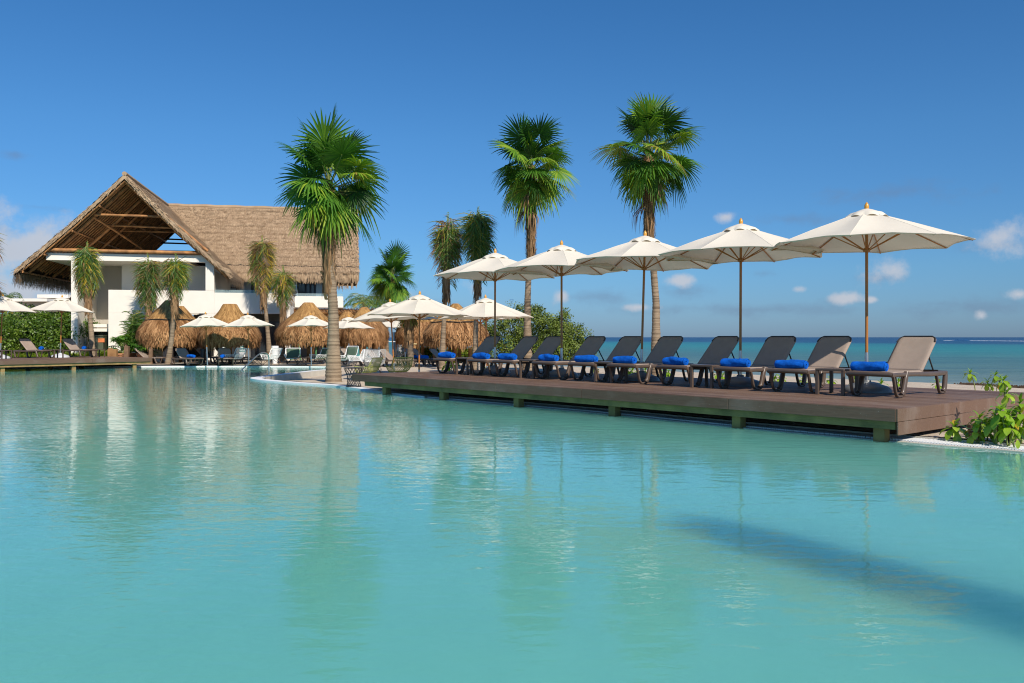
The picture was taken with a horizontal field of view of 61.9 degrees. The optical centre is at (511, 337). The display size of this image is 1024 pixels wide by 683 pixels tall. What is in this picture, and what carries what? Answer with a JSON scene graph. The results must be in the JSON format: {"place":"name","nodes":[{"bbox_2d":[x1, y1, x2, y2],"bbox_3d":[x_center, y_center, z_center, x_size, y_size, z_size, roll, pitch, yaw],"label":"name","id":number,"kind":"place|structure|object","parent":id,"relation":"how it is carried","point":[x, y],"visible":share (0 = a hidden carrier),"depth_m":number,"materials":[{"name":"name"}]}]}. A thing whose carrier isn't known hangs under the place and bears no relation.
{"place":"outdoors","nodes":[
{"label":"outdoors","id":0,"kind":"place"},
{"bbox_2d":[0,367,1023,682],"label":"pool water","id":1,"kind":"structure","parent":0,"point":[196,525],"depth_m":5.58,"materials":[{"name":"liquid"}]},
{"bbox_2d":[0,0,1023,336],"label":"sky","id":2,"kind":"structure","parent":0,"point":[812,112],"materials":[{"name":"blue"}]},
{"bbox_2d":[41,337,1023,395],"bbox_3d":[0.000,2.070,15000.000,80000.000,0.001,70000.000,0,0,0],"label":"sea","id":3,"kind":"structure","parent":0,"point":[1004,356],"depth_m":102.40,"materials":[{"name":"liquid"}]},
{"bbox_2d":[119,358,1023,443],"bbox_3d":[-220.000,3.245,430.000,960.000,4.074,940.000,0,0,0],"label":"sand ground","id":4,"kind":"structure","parent":0,"point":[427,368],"depth_m":23.88,"materials":[{"name":"sand"}]},
{"bbox_2d":[0,311,69,327],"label":"shrub","id":5,"kind":"object","parent":4,"relation":"on","point":[12,315],"visible":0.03,"depth_m":49.76,"materials":[{"name":"green plant"}]},
{"bbox_2d":[0,302,70,354],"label":"shrub","id":6,"kind":"object","parent":4,"relation":"on","point":[10,336],"visible":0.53,"depth_m":43.53,"materials":[{"name":"green plant"}]},
{"bbox_2d":[12,295,70,312],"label":"white hotel block","id":7,"kind":"structure","parent":4,"relation":"on","point":[38,302],"depth_m":70.80,"materials":[{"name":"paint"}]},
{"bbox_2d":[15,311,100,353],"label":"shrub","id":8,"kind":"object","parent":4,"relation":"on","point":[66,319],"visible":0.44,"depth_m":43.74,"materials":[{"name":"green plant"}]},
{"bbox_2d":[0,356,151,371],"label":"pool deck","id":9,"kind":"structure","parent":4,"relation":"on","point":[74,362],"depth_m":35.52,"materials":[{"name":"brown"}]},
{"bbox_2d":[0,294,37,358],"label":"market umbrella","id":10,"kind":"object","parent":9,"relation":"on","point":[8,304],"visible":0.93,"depth_m":35.99,"materials":[{"name":"fabric"}]},
{"bbox_2d":[13,338,55,357],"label":"sun lounger","id":11,"kind":"object","parent":9,"relation":"on","point":[28,344],"visible":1,"depth_m":36.87,"materials":[{"name":"fabric"}]},
{"bbox_2d":[31,295,94,357],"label":"market umbrella","id":12,"kind":"object","parent":9,"relation":"on","point":[61,304],"visible":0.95,"depth_m":37.59,"materials":[{"name":"white fabric"}]},
{"bbox_2d":[58,338,97,356],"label":"sun lounger","id":13,"kind":"object","parent":9,"relation":"on","point":[70,344],"visible":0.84,"depth_m":38.40,"materials":[{"name":"fabric"}]},
{"bbox_2d":[69,241,105,365],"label":"bundled palm","id":14,"kind":"object","parent":4,"relation":"on","point":[86,274],"visible":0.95,"depth_m":40.36,"materials":[{"name":"green plant"}]},
{"bbox_2d":[94,335,106,351],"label":"transformer cabinet","id":15,"kind":"object","parent":4,"relation":"on","point":[100,341],"visible":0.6,"depth_m":44.47,"materials":[{"name":"green metal"}]},
{"bbox_2d":[106,331,136,356],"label":"potted palm","id":16,"kind":"object","parent":4,"relation":"on","point":[121,341],"visible":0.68,"depth_m":41.00,"materials":[{"name":"plant"}]},
{"bbox_2d":[119,310,148,356],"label":"potted palm","id":17,"kind":"object","parent":4,"relation":"on","point":[129,329],"visible":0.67,"depth_m":41.91,"materials":[{"name":"plant"}]},
{"bbox_2d":[121,337,164,356],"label":"potted palm","id":18,"kind":"object","parent":4,"relation":"on","point":[133,345],"visible":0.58,"depth_m":40.69,"materials":[{"name":"plant"}]},
{"bbox_2d":[131,253,165,364],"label":"bundled palm","id":19,"kind":"object","parent":4,"relation":"on","point":[148,272],"visible":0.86,"depth_m":42.33,"materials":[{"name":"green plant"}]},
{"bbox_2d":[134,348,165,363],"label":"sun lounger","id":20,"kind":"object","parent":4,"relation":"on","point":[142,353],"visible":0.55,"depth_m":40.24,"materials":[{"name":"brown metal"}]},
{"bbox_2d":[135,300,199,350],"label":"palapa","id":21,"kind":"structure","parent":4,"relation":"on","point":[153,330],"depth_m":40.58,"materials":[{"name":"brown plant"}]},
{"bbox_2d":[157,253,193,365],"bbox_3d":[-15.699,-1.270,39.763,1.688,5.334,1.667,0,0,-44],"label":"bundled palm","id":22,"kind":"object","parent":4,"relation":"on","point":[175,276],"visible":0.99,"depth_m":39.67,"materials":[{"name":"green plant"}]},
{"bbox_2d":[158,306,203,365],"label":"palapa","id":23,"kind":"structure","parent":4,"relation":"on","point":[185,310],"depth_m":42.79,"materials":[{"name":"brown plant"}]},
{"bbox_2d":[10,171,360,361],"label":"thatched clubhouse","id":24,"kind":"structure","parent":4,"relation":"on","point":[124,222],"depth_m":47.09,"materials":[{"name":"brown plant"}]},
{"bbox_2d":[239,281,251,292],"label":"window","id":25,"kind":"structure","parent":24,"relation":"in","point":[248,289],"depth_m":51.50,"materials":[{"name":"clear glass"}]},
{"bbox_2d":[252,315,266,359],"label":"glass door","id":26,"kind":"structure","parent":24,"relation":"in","point":[262,328],"depth_m":46.03,"materials":[{"name":"glass"}]},
{"bbox_2d":[268,315,279,354],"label":"glass door","id":27,"kind":"structure","parent":24,"relation":"in","point":[272,329],"depth_m":46.14,"materials":[{"name":"glass"}]},
{"bbox_2d":[171,348,203,364],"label":"sun lounger","id":28,"kind":"object","parent":4,"relation":"on","point":[182,353],"visible":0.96,"depth_m":39.28,"materials":[{"name":"grey metal"}]},
{"bbox_2d":[173,345,213,355],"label":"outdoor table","id":29,"kind":"object","parent":4,"relation":"on","point":[193,351],"visible":0.11,"depth_m":43.38,"materials":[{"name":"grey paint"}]},
{"bbox_2d":[179,312,227,364],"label":"market umbrella","id":30,"kind":"object","parent":4,"relation":"on","point":[206,320],"visible":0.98,"depth_m":38.22,"materials":[{"name":"fabric"}]},
{"bbox_2d":[5,366,436,397],"bbox_3d":[-17.400,1.577,31.051,35.134,0.545,18.427,0,0,10],"label":"pool coping","id":31,"kind":"object","parent":4,"relation":"on","point":[281,378],"visible":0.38,"depth_m":29.43,"materials":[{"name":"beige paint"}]},
{"bbox_2d":[344,367,363,386],"bbox_3d":[-4.188,1.053,22.581,0.550,0.510,0.550,0,0,0],"label":"wire side table","id":32,"kind":"object","parent":31,"relation":"on","point":[349,375],"visible":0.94,"depth_m":22.45,"materials":[{"name":"black metal"}]},
{"bbox_2d":[216,348,233,364],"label":"sun lounger","id":33,"kind":"object","parent":4,"relation":"on","point":[224,351],"visible":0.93,"depth_m":39.92,"materials":[{"name":"grey metal"}]},
{"bbox_2d":[197,304,261,365],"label":"palapa","id":34,"kind":"structure","parent":4,"relation":"on","point":[227,337],"depth_m":40.47,"materials":[{"name":"wicker"}]},
{"bbox_2d":[225,348,246,364],"bbox_3d":[-12.799,0.885,39.639,0.746,0.774,0.730,0,0,30],"label":"woven chair","id":35,"kind":"object","parent":4,"relation":"on","point":[240,355],"visible":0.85,"depth_m":39.73,"materials":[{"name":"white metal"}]},
{"bbox_2d":[222,312,273,364],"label":"market umbrella","id":36,"kind":"object","parent":4,"relation":"on","point":[248,320],"visible":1,"depth_m":38.45,"materials":[{"name":"fabric"}]},
{"bbox_2d":[245,235,277,360],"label":"bundled palm","id":37,"kind":"object","parent":4,"relation":"on","point":[262,253],"visible":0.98,"depth_m":43.87,"materials":[{"name":"green plant"}]},
{"bbox_2d":[260,348,281,364],"bbox_3d":[-11.067,0.885,39.339,0.746,0.774,0.730,0,0,30],"label":"woven chair","id":38,"kind":"object","parent":4,"relation":"on","point":[274,357],"visible":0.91,"depth_m":39.43,"materials":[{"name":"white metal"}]},
{"bbox_2d":[269,266,297,360],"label":"bundled palm","id":39,"kind":"object","parent":4,"relation":"on","point":[283,285],"visible":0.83,"depth_m":43.66,"materials":[{"name":"green plant"}]},
{"bbox_2d":[284,348,300,363],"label":"woven chair","id":40,"kind":"object","parent":4,"relation":"on","point":[291,353],"visible":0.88,"depth_m":40.22,"materials":[{"name":"fabric"}]},
{"bbox_2d":[286,313,327,365],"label":"market umbrella","id":41,"kind":"object","parent":4,"relation":"on","point":[310,320],"visible":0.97,"depth_m":37.93,"materials":[{"name":"fabric"}]},
{"bbox_2d":[274,302,340,365],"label":"palapa","id":42,"kind":"structure","parent":4,"relation":"on","point":[293,336],"depth_m":40.87,"materials":[{"name":"wicker"}]},
{"bbox_2d":[309,348,326,363],"bbox_3d":[-8.912,0.885,39.629,0.730,0.774,0.746,0,0,-40],"label":"woven chair","id":43,"kind":"object","parent":4,"relation":"on","point":[323,353],"visible":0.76,"depth_m":39.63,"materials":[{"name":"white plastic"}]},
{"bbox_2d":[274,103,388,384],"bbox_3d":[-5.297,-2.657,24.715,3.550,8.254,3.475,0,0,0],"label":"fan palm","id":44,"kind":"object","parent":4,"relation":"on","point":[329,212],"visible":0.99,"depth_m":24.43,"materials":[{"name":"green plant"}]},
{"bbox_2d":[294,308,377,357],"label":"wall","id":45,"kind":"structure","parent":4,"relation":"on","point":[324,311],"depth_m":49.64,"materials":[{"name":"paint"}]},
{"bbox_2d":[323,315,374,364],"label":"market umbrella","id":46,"kind":"object","parent":4,"relation":"on","point":[344,324],"visible":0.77,"depth_m":39.16,"materials":[{"name":"fabric"}]},
{"bbox_2d":[340,346,358,365],"bbox_3d":[-7.245,0.826,37.638,0.763,0.892,0.747,0,0,35],"label":"lounge chair","id":47,"kind":"object","parent":4,"relation":"on","point":[352,351],"visible":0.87,"depth_m":37.75,"materials":[{"name":"white plastic"}]},
{"bbox_2d":[343,293,385,353],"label":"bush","id":48,"kind":"object","parent":4,"relation":"on","point":[363,302],"visible":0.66,"depth_m":71.62,"materials":[{"name":"green plant"}]},
{"bbox_2d":[340,307,390,352],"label":"palapa","id":49,"kind":"structure","parent":4,"relation":"on","point":[378,336],"depth_m":42.59,"materials":[{"name":"wicker"}]},
{"bbox_2d":[354,357,382,373],"bbox_3d":[-4.238,0.950,25.386,0.666,0.705,0.680,0,0,20],"label":"woven chair","id":50,"kind":"object","parent":4,"relation":"on","point":[373,368],"visible":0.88,"depth_m":25.22,"materials":[{"name":"wicker"}]},
{"bbox_2d":[363,349,385,372],"bbox_3d":[-4.750,0.836,29.457,0.746,0.872,0.731,0,0,-15],"label":"woven chair","id":51,"kind":"object","parent":4,"relation":"on","point":[365,362],"visible":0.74,"depth_m":29.20,"materials":[{"name":"white metal"}]},
{"bbox_2d":[365,241,416,351],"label":"fan palm","id":52,"kind":"object","parent":4,"relation":"on","point":[385,280],"visible":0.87,"depth_m":50.13,"materials":[{"name":"green plant"}]},
{"bbox_2d":[348,299,433,372],"bbox_3d":[-4.165,-0.028,29.400,2.772,2.598,2.776,0,0,-23],"label":"market umbrella","id":53,"kind":"object","parent":4,"relation":"on","point":[367,318],"visible":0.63,"depth_m":29.29,"materials":[{"name":"fabric"}]},
{"bbox_2d":[382,321,401,358],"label":"market umbrella","id":54,"kind":"object","parent":4,"relation":"on","point":[395,324],"visible":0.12,"depth_m":45.32,"materials":[{"name":"fabric"}]},
{"bbox_2d":[375,350,416,367],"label":"sun lounger","id":55,"kind":"object","parent":4,"relation":"on","point":[389,356],"visible":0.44,"depth_m":35.93,"materials":[{"name":"brown metal"}]},
{"bbox_2d":[397,319,423,366],"bbox_3d":[-4.405,-0.101,36.523,1.518,2.943,1.536,0,0,30],"label":"bundled palm","id":56,"kind":"object","parent":4,"relation":"on","point":[409,326],"visible":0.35,"depth_m":36.38,"materials":[{"name":"brown plant"}]},
{"bbox_2d":[367,291,472,371],"bbox_3d":[-2.687,-0.040,24.800,2.868,2.621,2.868,0,0,22],"label":"market umbrella","id":57,"kind":"object","parent":4,"relation":"on","point":[419,306],"visible":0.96,"depth_m":24.28,"materials":[{"name":"fabric"}]},
{"bbox_2d":[394,316,446,360],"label":"palapa","id":58,"kind":"structure","parent":4,"relation":"on","point":[399,336],"depth_m":44.42,"materials":[{"name":"wicker"}]},
{"bbox_2d":[427,212,467,369],"bbox_3d":[-2.592,-1.829,34.178,1.856,6.399,1.619,0,0,0],"label":"bundled palm","id":59,"kind":"object","parent":4,"relation":"on","point":[446,248],"visible":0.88,"depth_m":34.09,"materials":[{"name":"green plant"}]},
{"bbox_2d":[422,303,488,357],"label":"palapa","id":60,"kind":"structure","parent":4,"relation":"on","point":[459,333],"depth_m":41.21,"materials":[{"name":"brown plant"}]},
{"bbox_2d":[454,206,498,369],"bbox_3d":[-1.350,-1.929,34.024,1.684,6.598,1.700,0,0,44],"label":"bundled palm","id":61,"kind":"object","parent":4,"relation":"on","point":[478,237],"visible":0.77,"depth_m":33.82,"materials":[{"name":"green plant"}]},
{"bbox_2d":[439,294,533,367],"bbox_3d":[-0.809,-0.030,26.500,2.739,2.601,2.739,0,0,-23],"label":"market umbrella","id":62,"kind":"object","parent":4,"relation":"on","point":[483,308],"visible":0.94,"depth_m":25.98,"materials":[{"name":"fabric"}]},
{"bbox_2d":[482,301,551,356],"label":"shrub","id":63,"kind":"object","parent":4,"relation":"on","point":[517,334],"visible":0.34,"depth_m":43.66,"materials":[{"name":"green plant"}]},
{"bbox_2d":[489,112,579,370],"bbox_3d":[0.753,-3.332,30.438,3.415,9.504,3.769,0,0,0],"label":"fan palm","id":64,"kind":"object","parent":4,"relation":"on","point":[531,188],"visible":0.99,"depth_m":30.07,"materials":[{"name":"green plant"}]},
{"bbox_2d":[532,307,596,359],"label":"shrub","id":65,"kind":"object","parent":4,"relation":"on","point":[571,345],"visible":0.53,"depth_m":42.70,"materials":[{"name":"green plant"}]},
{"bbox_2d":[591,91,705,375],"bbox_3d":[4.112,-3.189,26.550,3.458,9.278,3.672,0,0,-41],"label":"fan palm","id":66,"kind":"object","parent":4,"relation":"on","point":[646,175],"visible":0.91,"depth_m":26.28,"materials":[{"name":"green plant"}]},
{"bbox_2d":[352,370,1023,441],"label":"pool deck","id":67,"kind":"structure","parent":4,"relation":"on","point":[882,414],"depth_m":13.41,"materials":[{"name":"brown"}]},
{"bbox_2d":[385,357,412,371],"bbox_3d":[-3.400,0.950,25.865,0.680,0.705,0.666,0,0,-30],"label":"woven chair","id":68,"kind":"object","parent":67,"relation":"on","point":[391,369],"visible":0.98,"depth_m":25.69,"materials":[{"name":"wicker"}]},
{"bbox_2d":[433,336,500,373],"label":"sun lounger","id":69,"kind":"object","parent":67,"relation":"on","point":[486,345],"visible":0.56,"depth_m":21.50,"materials":[{"name":"grey metal"}]},
{"bbox_2d":[455,357,482,374],"bbox_3d":[-1.036,0.694,20.610,0.480,0.410,0.480,0,0,-41],"label":"side table","id":70,"kind":"object","parent":67,"relation":"on","point":[468,368],"visible":0.8,"depth_m":20.60,"materials":[{"name":"wood"}]},
{"bbox_2d":[433,249,553,373],"bbox_3d":[-0.422,-0.659,21.302,2.868,3.116,2.868,0,0,-35],"label":"market umbrella","id":71,"kind":"object","parent":67,"relation":"on","point":[484,268],"visible":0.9,"depth_m":21.13,"materials":[{"name":"fabric"}]},
{"bbox_2d":[468,336,545,375],"bbox_3d":[-0.079,0.436,20.426,1.945,0.924,0.742,0,0,-38],"label":"sun lounger","id":72,"kind":"object","parent":67,"relation":"on","point":[523,347],"visible":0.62,"depth_m":20.50,"materials":[{"name":"grey metal"}]},
{"bbox_2d":[472,352,489,358],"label":"rolled towel","id":73,"kind":"object","parent":72,"relation":"on","point":[481,355],"visible":0.97,"depth_m":19.91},
{"bbox_2d":[492,336,563,376],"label":"sun lounger","id":74,"kind":"object","parent":67,"relation":"on","point":[549,344],"visible":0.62,"depth_m":19.83,"materials":[{"name":"grey metal"}]},
{"bbox_2d":[498,353,516,359],"bbox_3d":[-0.104,0.442,19.297,0.181,0.157,0.544,0,0,-41],"label":"rolled towel","id":75,"kind":"object","parent":74,"relation":"on","point":[506,356],"visible":0.97,"depth_m":19.20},
{"bbox_2d":[519,359,549,378],"bbox_3d":[0.492,0.694,18.824,0.480,0.410,0.480,0,0,-41],"label":"side table","id":76,"kind":"object","parent":67,"relation":"on","point":[533,370],"visible":0.73,"depth_m":18.78,"materials":[{"name":"wood"}]},
{"bbox_2d":[495,240,628,376],"bbox_3d":[1.131,-0.659,19.477,2.868,3.115,2.868,0,0,-25],"label":"market umbrella","id":77,"kind":"object","parent":67,"relation":"on","point":[558,260],"visible":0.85,"depth_m":19.32,"materials":[{"name":"fabric"}]},
{"bbox_2d":[532,336,615,379],"bbox_3d":[1.375,0.436,18.655,1.945,0.924,0.742,0,0,-40],"label":"sun lounger","id":78,"kind":"object","parent":67,"relation":"on","point":[591,345],"visible":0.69,"depth_m":18.79,"materials":[{"name":"grey plastic"}]},
{"bbox_2d":[538,354,558,360],"bbox_3d":[0.780,0.435,18.255,0.175,0.168,0.544,0,0,-39],"label":"rolled towel","id":79,"kind":"object","parent":78,"relation":"on","point":[545,357],"visible":0.95,"depth_m":18.16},
{"bbox_2d":[568,336,652,381],"bbox_3d":[2.087,0.436,17.905,1.945,0.924,0.742,0,0,-43],"label":"sun lounger","id":80,"kind":"object","parent":67,"relation":"on","point":[627,346],"visible":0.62,"depth_m":18.08,"materials":[{"name":"grey plastic"}]},
{"bbox_2d":[574,355,597,361],"bbox_3d":[1.514,0.436,17.406,0.183,0.160,0.544,0,0,-45],"label":"rolled towel","id":81,"kind":"object","parent":80,"relation":"on","point":[586,358],"visible":0.93,"depth_m":17.32,"materials":[{"name":"fabric"}]},
{"bbox_2d":[594,361,627,382],"bbox_3d":[1.980,0.694,17.084,0.480,0.410,0.480,0,0,-41],"label":"side table","id":82,"kind":"object","parent":67,"relation":"on","point":[610,378],"visible":0.69,"depth_m":17.04,"materials":[{"name":"grey metal"}]},
{"bbox_2d":[575,231,717,381],"bbox_3d":[2.744,-0.653,17.702,2.868,3.126,2.868,0,0,2],"label":"market umbrella","id":83,"kind":"object","parent":67,"relation":"on","point":[642,252],"visible":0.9,"depth_m":17.66,"materials":[{"name":"fabric"}]},
{"bbox_2d":[607,336,692,383],"bbox_3d":[2.786,0.436,17.060,1.945,0.924,0.742,0,0,-43],"label":"sun lounger","id":84,"kind":"object","parent":67,"relation":"on","point":[666,346],"visible":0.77,"depth_m":17.22,"materials":[{"name":"grey plastic"}]},
{"bbox_2d":[613,356,636,363],"bbox_3d":[2.194,0.436,16.608,0.185,0.158,0.544,0,0,-38],"label":"rolled towel","id":85,"kind":"object","parent":84,"relation":"on","point":[626,359],"visible":0.98,"depth_m":16.50,"materials":[{"name":"fabric"}]},
{"bbox_2d":[656,336,749,386],"bbox_3d":[3.638,0.436,16.133,1.945,0.924,0.742,0,0,-38],"label":"sun lounger","id":86,"kind":"object","parent":67,"relation":"on","point":[719,348],"visible":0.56,"depth_m":16.26,"materials":[{"name":"grey plastic"}]},
{"bbox_2d":[662,356,688,364],"bbox_3d":[2.995,0.437,15.663,0.176,0.166,0.544,0,0,-36],"label":"rolled towel","id":87,"kind":"object","parent":86,"relation":"on","point":[671,360],"visible":0.98,"depth_m":15.58,"materials":[{"name":"fabric"}]},
{"bbox_2d":[690,364,727,388],"bbox_3d":[3.527,0.694,15.275,0.480,0.410,0.480,0,0,-41],"label":"side table","id":88,"kind":"object","parent":67,"relation":"on","point":[711,366],"visible":0.8,"depth_m":15.25,"materials":[{"name":"brown metal"}]},
{"bbox_2d":[658,218,824,386],"bbox_3d":[4.248,-0.659,15.845,2.905,3.116,2.905,0,0,-28],"label":"market umbrella","id":89,"kind":"object","parent":67,"relation":"on","point":[740,242],"visible":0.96,"depth_m":15.74,"materials":[{"name":"fabric"}]},
{"bbox_2d":[714,336,806,389],"bbox_3d":[4.446,0.436,15.193,1.945,0.924,0.742,0,0,-42],"label":"sun lounger","id":90,"kind":"object","parent":67,"relation":"on","point":[773,350],"visible":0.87,"depth_m":15.35,"materials":[{"name":"brown metal"}]},
{"bbox_2d":[720,358,750,366],"bbox_3d":[3.843,0.440,14.679,0.177,0.161,0.544,0,0,-42],"label":"rolled towel","id":91,"kind":"object","parent":90,"relation":"on","point":[733,362],"visible":0.97,"depth_m":14.60,"materials":[{"name":"fabric"}]},
{"bbox_2d":[767,336,854,392],"bbox_3d":[5.123,0.436,14.370,1.945,0.924,0.742,0,0,-42],"label":"sun lounger","id":92,"kind":"object","parent":67,"relation":"on","point":[829,351],"visible":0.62,"depth_m":14.52,"materials":[{"name":"brown metal"}]},
{"bbox_2d":[774,359,808,368],"bbox_3d":[4.537,0.439,13.867,0.182,0.163,0.544,0,0,-43],"label":"rolled towel","id":93,"kind":"object","parent":92,"relation":"on","point":[793,364],"visible":0.98,"depth_m":13.79,"materials":[{"name":"fabric"}]},
{"bbox_2d":[815,368,858,395],"bbox_3d":[5.113,0.694,13.421,0.480,0.410,0.480,0,0,-41],"label":"side table","id":94,"kind":"object","parent":67,"relation":"on","point":[831,370],"visible":0.81,"depth_m":13.38,"materials":[{"name":"brown metal"}]},
{"bbox_2d":[770,202,974,393],"bbox_3d":[5.818,-0.659,13.997,2.924,3.115,2.924,0,0,-37],"label":"market umbrella","id":95,"kind":"object","parent":67,"relation":"on","point":[866,230],"visible":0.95,"depth_m":13.88,"materials":[{"name":"fabric"}]},
{"bbox_2d":[846,336,947,397],"bbox_3d":[6.021,0.436,13.303,1.945,0.924,0.742,0,0,-41],"label":"sun lounger","id":96,"kind":"object","parent":67,"relation":"on","point":[909,356],"visible":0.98,"depth_m":13.44,"materials":[{"name":"brown metal"}]},
{"bbox_2d":[850,361,888,371],"bbox_3d":[5.390,0.440,12.873,0.182,0.160,0.544,0,0,-43],"label":"rolled towel","id":97,"kind":"object","parent":96,"relation":"on","point":[869,366],"visible":0.99,"depth_m":12.80,"materials":[{"name":"fabric"}]},
{"bbox_2d":[425,395,1023,452],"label":"pool gutter","id":98,"kind":"object","parent":4,"relation":"on","point":[936,441],"visible":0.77,"depth_m":12.54,"materials":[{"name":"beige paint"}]},
{"bbox_2d":[939,418,968,441],"bbox_3d":[5.653,1.207,10.917,0.334,0.350,0.332,0,0,0],"label":"beach plant","id":99,"kind":"object","parent":4,"relation":"on","point":[953,432],"visible":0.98,"depth_m":10.86,"materials":[{"name":"green plant"}]},
{"bbox_2d":[964,410,988,443],"bbox_3d":[5.813,1.139,10.662,0.306,0.452,0.281,0,0,0],"label":"beach plant","id":100,"kind":"object","parent":4,"relation":"on","point":[973,437],"visible":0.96,"depth_m":10.62,"materials":[{"name":"green plant"}]},
{"bbox_2d":[954,382,1023,387],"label":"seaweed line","id":101,"kind":"object","parent":4,"relation":"on","point":[984,384],"visible":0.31,"depth_m":35.15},
{"bbox_2d":[981,371,1002,390],"bbox_3d":[10.251,0.991,18.245,0.265,0.583,0.474,0,0,-37],"label":"beach plant","id":102,"kind":"object","parent":4,"relation":"on","point":[987,386],"visible":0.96,"depth_m":18.22,"materials":[{"name":"green plant"}]},
{"bbox_2d":[981,406,1005,444],"bbox_3d":[5.950,1.098,10.502,0.299,0.507,0.430,0,0,33],"label":"beach plant","id":103,"kind":"object","parent":4,"relation":"on","point":[988,429],"visible":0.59,"depth_m":10.51,"materials":[{"name":"green plant"}]},
{"bbox_2d":[987,402,1021,445],"bbox_3d":[5.989,1.067,10.357,0.411,0.574,0.415,0,0,0],"label":"beach plant","id":104,"kind":"object","parent":4,"relation":"on","point":[1006,422],"visible":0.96,"depth_m":10.31,"materials":[{"name":"green plant"}]},
{"bbox_2d":[995,374,1015,417],"bbox_3d":[6.513,0.920,11.264,0.218,0.864,0.260,0,0,-36],"label":"beach plant","id":105,"kind":"object","parent":4,"relation":"on","point":[1002,388],"visible":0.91,"depth_m":11.23,"materials":[{"name":"green plant"}]},
{"bbox_2d":[1004,418,1023,442],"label":"beach plant","id":106,"kind":"object","parent":4,"relation":"on","point":[1021,431],"visible":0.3,"depth_m":10.42,"materials":[{"name":"green plant"}]},
{"bbox_2d":[1011,393,1023,443],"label":"beach plant","id":107,"kind":"object","parent":4,"relation":"on","point":[1019,409],"visible":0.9,"depth_m":10.43,"materials":[{"name":"green plant"}]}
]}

